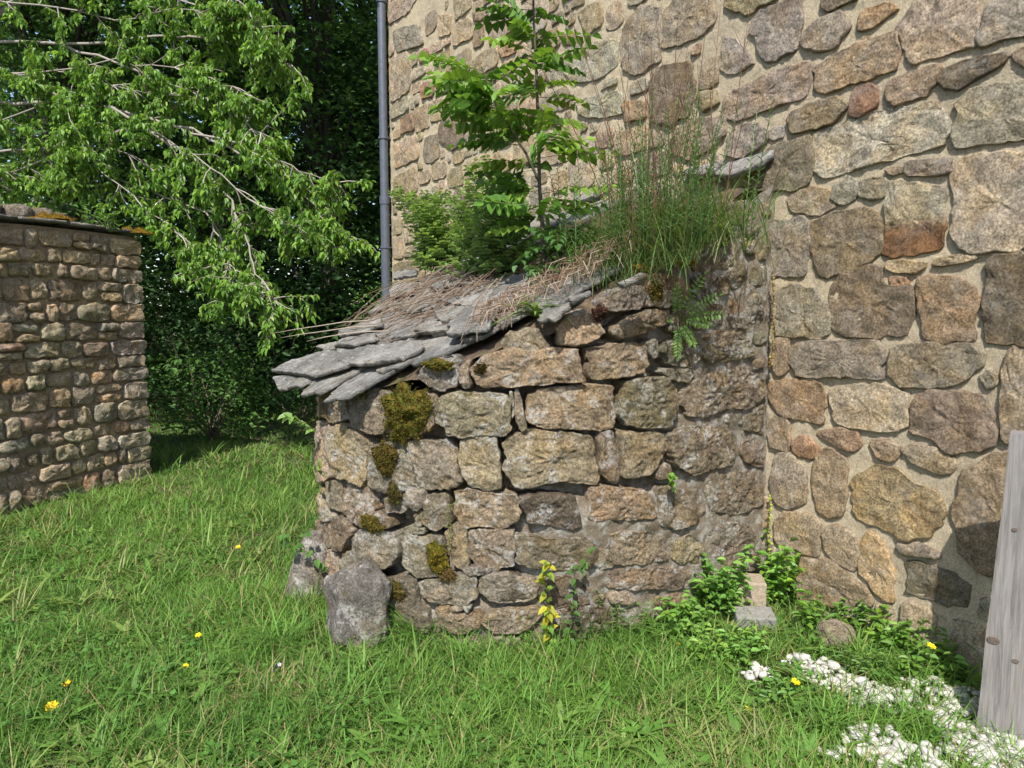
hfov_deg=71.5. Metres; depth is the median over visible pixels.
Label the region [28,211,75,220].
moss cushion
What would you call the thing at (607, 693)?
leaf rosette
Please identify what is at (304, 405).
shrub
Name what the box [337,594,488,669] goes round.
grass tuft
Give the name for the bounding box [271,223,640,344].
dry stems
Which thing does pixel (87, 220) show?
roof weed
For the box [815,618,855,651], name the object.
rock
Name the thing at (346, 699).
grass tuft
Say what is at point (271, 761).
leaf rosette
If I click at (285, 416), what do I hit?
leafy sprig
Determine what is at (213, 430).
shrub
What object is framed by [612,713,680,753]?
leaf rosette
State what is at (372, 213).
shrub
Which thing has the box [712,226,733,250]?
moss cushion
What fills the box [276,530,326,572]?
leafy sprig
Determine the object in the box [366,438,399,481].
moss cushion
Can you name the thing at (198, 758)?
leaf rosette
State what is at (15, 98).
wood
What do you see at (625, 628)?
grass tuft
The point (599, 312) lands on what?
moss cushion
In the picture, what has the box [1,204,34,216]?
rubble stone
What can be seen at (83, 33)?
forest tree
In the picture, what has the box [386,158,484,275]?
mugwort bush
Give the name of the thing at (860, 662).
leafy weed
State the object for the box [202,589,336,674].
grass tuft
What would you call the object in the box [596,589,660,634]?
leafy weed
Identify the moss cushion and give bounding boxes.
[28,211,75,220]
[104,226,156,234]
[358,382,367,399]
[358,507,385,535]
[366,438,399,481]
[376,367,440,452]
[385,481,404,505]
[388,577,405,601]
[420,356,458,372]
[422,533,450,582]
[438,567,458,583]
[473,361,489,374]
[589,304,607,323]
[629,262,655,272]
[646,278,664,303]
[669,252,696,273]
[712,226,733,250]
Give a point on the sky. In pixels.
(185, 0)
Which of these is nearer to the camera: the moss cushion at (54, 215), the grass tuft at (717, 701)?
the grass tuft at (717, 701)
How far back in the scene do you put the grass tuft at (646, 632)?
3.51 m
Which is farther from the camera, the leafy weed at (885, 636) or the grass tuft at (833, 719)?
the leafy weed at (885, 636)
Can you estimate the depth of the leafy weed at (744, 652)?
3.34 m
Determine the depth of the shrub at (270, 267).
16.09 m
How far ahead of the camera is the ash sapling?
3.79 m
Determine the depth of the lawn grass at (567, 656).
2.97 m
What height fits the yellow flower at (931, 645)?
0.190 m
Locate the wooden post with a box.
[976,430,1023,738]
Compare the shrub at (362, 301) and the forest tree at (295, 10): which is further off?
the forest tree at (295, 10)
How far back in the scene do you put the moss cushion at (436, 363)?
3.32 m
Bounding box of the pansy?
[273,662,280,674]
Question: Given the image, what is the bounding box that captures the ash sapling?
[407,0,622,288]
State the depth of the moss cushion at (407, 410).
3.38 m
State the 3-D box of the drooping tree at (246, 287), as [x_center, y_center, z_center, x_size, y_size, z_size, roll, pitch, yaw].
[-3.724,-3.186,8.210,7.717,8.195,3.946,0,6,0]
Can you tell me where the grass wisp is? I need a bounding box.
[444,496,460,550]
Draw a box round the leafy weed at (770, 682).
[748,670,812,708]
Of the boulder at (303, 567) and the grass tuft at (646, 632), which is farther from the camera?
the boulder at (303, 567)
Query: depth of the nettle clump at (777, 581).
3.90 m
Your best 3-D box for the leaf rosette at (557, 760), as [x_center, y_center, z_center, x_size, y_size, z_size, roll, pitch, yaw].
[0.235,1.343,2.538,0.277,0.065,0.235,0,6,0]
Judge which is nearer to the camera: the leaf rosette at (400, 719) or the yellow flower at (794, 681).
the leaf rosette at (400, 719)
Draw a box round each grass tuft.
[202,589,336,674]
[256,646,425,754]
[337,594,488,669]
[419,624,501,670]
[456,669,592,741]
[464,616,547,659]
[506,599,654,664]
[540,590,682,660]
[550,228,640,260]
[602,603,689,650]
[651,182,766,228]
[656,673,762,730]
[714,619,793,662]
[759,670,908,749]
[817,625,912,679]
[873,645,977,696]
[877,692,975,750]
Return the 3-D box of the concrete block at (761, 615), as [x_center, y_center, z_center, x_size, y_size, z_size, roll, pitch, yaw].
[1.250,1.218,3.679,0.200,0.090,0.130,1,12,6]
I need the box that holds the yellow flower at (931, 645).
[928,642,935,676]
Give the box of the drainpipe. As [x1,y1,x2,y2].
[376,0,391,301]
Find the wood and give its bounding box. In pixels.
[0,0,391,364]
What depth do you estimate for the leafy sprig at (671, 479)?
3.53 m
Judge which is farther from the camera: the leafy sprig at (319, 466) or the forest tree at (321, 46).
the forest tree at (321, 46)
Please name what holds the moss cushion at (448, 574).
attached to the bread oven
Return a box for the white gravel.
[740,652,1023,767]
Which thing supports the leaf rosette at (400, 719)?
on the ground at (292, 463)
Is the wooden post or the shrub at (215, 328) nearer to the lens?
the wooden post
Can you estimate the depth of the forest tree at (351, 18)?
17.49 m
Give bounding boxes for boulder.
[285,529,326,603]
[323,558,392,651]
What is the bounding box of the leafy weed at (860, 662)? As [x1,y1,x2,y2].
[824,647,887,680]
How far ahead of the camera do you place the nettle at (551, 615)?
3.31 m
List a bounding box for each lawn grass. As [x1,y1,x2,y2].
[0,462,321,602]
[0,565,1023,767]
[146,398,322,475]
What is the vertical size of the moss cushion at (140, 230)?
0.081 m
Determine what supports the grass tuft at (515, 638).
on the ground at (292, 463)
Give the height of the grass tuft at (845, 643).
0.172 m
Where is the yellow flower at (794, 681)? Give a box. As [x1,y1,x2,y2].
[791,677,798,694]
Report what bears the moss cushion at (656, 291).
attached to the bread oven
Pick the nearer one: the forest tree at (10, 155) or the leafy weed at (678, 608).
the leafy weed at (678, 608)
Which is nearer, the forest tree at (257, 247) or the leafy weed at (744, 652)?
the leafy weed at (744, 652)
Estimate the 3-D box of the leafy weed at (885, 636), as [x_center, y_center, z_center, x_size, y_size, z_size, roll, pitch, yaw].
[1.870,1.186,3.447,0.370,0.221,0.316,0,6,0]
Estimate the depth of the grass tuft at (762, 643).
3.41 m
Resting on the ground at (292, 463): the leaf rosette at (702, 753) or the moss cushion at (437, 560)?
the leaf rosette at (702, 753)
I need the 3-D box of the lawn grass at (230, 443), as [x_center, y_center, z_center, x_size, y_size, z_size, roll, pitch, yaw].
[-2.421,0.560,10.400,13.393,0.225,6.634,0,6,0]
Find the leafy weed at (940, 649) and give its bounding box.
[895,626,981,688]
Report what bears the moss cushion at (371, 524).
attached to the bread oven
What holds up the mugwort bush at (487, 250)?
on the bread oven
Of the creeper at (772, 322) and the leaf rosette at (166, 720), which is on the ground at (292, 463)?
the leaf rosette at (166, 720)
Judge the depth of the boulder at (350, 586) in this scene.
3.42 m
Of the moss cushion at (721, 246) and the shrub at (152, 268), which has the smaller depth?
the moss cushion at (721, 246)
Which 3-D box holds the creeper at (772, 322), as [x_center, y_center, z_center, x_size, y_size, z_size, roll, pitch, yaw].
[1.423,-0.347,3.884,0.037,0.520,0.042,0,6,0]
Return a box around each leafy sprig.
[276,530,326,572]
[277,412,317,433]
[316,459,326,476]
[667,472,677,491]
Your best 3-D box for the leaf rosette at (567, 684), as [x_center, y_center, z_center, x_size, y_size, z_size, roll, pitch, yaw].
[0.156,1.302,2.992,0.327,0.059,0.282,0,6,0]
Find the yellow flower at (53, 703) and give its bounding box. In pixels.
[45,700,57,710]
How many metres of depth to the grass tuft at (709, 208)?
3.49 m
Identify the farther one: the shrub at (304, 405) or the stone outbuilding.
the shrub at (304, 405)
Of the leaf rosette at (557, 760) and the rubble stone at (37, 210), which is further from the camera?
the rubble stone at (37, 210)
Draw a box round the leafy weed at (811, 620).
[791,588,874,644]
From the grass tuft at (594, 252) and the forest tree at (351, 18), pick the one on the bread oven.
the grass tuft at (594, 252)
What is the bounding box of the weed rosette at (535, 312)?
[491,294,568,325]
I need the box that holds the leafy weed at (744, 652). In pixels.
[677,621,769,669]
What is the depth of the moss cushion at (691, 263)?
3.51 m
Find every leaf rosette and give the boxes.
[134,707,189,748]
[173,734,246,767]
[238,727,326,767]
[329,747,390,767]
[380,712,441,738]
[466,681,498,702]
[517,674,585,704]
[545,737,614,767]
[581,678,626,709]
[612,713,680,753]
[688,740,741,767]
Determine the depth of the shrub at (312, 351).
11.38 m
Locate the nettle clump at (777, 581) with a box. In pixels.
[743,529,805,608]
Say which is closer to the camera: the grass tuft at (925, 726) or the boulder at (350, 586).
the grass tuft at (925, 726)
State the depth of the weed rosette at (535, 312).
3.34 m
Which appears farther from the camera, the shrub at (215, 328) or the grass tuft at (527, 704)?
the shrub at (215, 328)
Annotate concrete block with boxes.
[721,572,766,616]
[732,605,776,631]
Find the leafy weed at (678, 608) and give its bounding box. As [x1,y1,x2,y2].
[644,590,713,640]
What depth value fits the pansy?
3.18 m
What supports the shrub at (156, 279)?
on the ground at (292, 463)
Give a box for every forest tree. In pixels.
[0,0,198,299]
[0,0,228,338]
[14,0,374,397]
[112,0,389,377]
[164,0,391,369]
[267,0,391,315]
[282,0,391,317]
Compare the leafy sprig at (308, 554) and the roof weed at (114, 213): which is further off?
the roof weed at (114, 213)
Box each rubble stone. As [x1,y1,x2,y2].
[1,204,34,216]
[32,207,52,215]
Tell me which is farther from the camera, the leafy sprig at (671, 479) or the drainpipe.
the drainpipe
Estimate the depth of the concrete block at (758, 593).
3.77 m
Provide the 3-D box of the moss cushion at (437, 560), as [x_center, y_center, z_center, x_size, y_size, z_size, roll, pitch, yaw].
[-0.370,0.839,3.407,0.147,0.240,0.051,2,6,17]
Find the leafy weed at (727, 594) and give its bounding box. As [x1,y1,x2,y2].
[687,551,753,621]
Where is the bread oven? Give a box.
[271,185,773,650]
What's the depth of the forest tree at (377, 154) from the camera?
13.52 m
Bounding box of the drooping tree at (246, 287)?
[0,0,380,360]
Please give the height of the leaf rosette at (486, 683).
0.048 m
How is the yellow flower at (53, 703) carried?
on the ground at (292, 463)
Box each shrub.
[60,201,270,378]
[138,237,270,416]
[142,305,268,418]
[148,259,381,424]
[148,335,285,440]
[191,214,365,385]
[229,374,316,425]
[296,212,391,350]
[297,340,337,404]
[340,256,391,323]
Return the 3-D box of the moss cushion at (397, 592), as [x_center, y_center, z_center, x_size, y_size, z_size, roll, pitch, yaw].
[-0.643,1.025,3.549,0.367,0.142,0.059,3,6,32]
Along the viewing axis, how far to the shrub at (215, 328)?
11.02 m
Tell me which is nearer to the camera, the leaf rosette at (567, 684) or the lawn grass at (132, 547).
the leaf rosette at (567, 684)
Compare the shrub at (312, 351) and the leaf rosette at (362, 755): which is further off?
the shrub at (312, 351)
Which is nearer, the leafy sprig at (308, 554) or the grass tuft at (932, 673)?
the grass tuft at (932, 673)
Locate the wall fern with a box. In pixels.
[667,270,726,361]
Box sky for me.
[6,0,389,316]
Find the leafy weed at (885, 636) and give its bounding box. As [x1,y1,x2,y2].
[860,602,935,654]
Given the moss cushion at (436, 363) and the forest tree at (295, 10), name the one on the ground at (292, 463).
the forest tree at (295, 10)
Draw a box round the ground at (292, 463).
[0,323,1006,767]
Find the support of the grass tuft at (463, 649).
on the ground at (292, 463)
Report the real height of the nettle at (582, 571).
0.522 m
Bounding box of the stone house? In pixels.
[387,0,1023,676]
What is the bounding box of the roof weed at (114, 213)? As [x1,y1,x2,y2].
[90,211,122,231]
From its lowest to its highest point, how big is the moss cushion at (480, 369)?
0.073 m
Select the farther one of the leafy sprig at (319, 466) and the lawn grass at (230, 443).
the lawn grass at (230, 443)
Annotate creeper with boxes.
[767,495,772,554]
[769,273,775,367]
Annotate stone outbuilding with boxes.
[0,214,151,515]
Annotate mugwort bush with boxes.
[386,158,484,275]
[437,150,537,278]
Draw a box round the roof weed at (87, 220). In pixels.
[76,205,102,231]
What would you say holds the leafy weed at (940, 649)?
on the ground at (292, 463)
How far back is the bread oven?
3.50 m
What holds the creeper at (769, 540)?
attached to the stone house
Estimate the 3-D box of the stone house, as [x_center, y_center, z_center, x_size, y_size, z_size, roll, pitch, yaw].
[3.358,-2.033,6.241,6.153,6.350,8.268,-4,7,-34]
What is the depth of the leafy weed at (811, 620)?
3.59 m
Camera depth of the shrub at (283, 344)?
11.99 m
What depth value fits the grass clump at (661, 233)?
3.35 m
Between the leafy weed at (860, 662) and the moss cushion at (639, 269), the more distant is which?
the moss cushion at (639, 269)
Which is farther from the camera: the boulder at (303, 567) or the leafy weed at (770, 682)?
the boulder at (303, 567)
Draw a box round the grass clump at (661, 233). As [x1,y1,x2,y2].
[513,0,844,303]
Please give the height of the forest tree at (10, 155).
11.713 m
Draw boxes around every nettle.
[534,560,560,657]
[562,547,596,653]
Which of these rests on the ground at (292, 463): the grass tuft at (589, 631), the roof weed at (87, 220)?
the grass tuft at (589, 631)
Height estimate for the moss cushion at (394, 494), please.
0.147 m

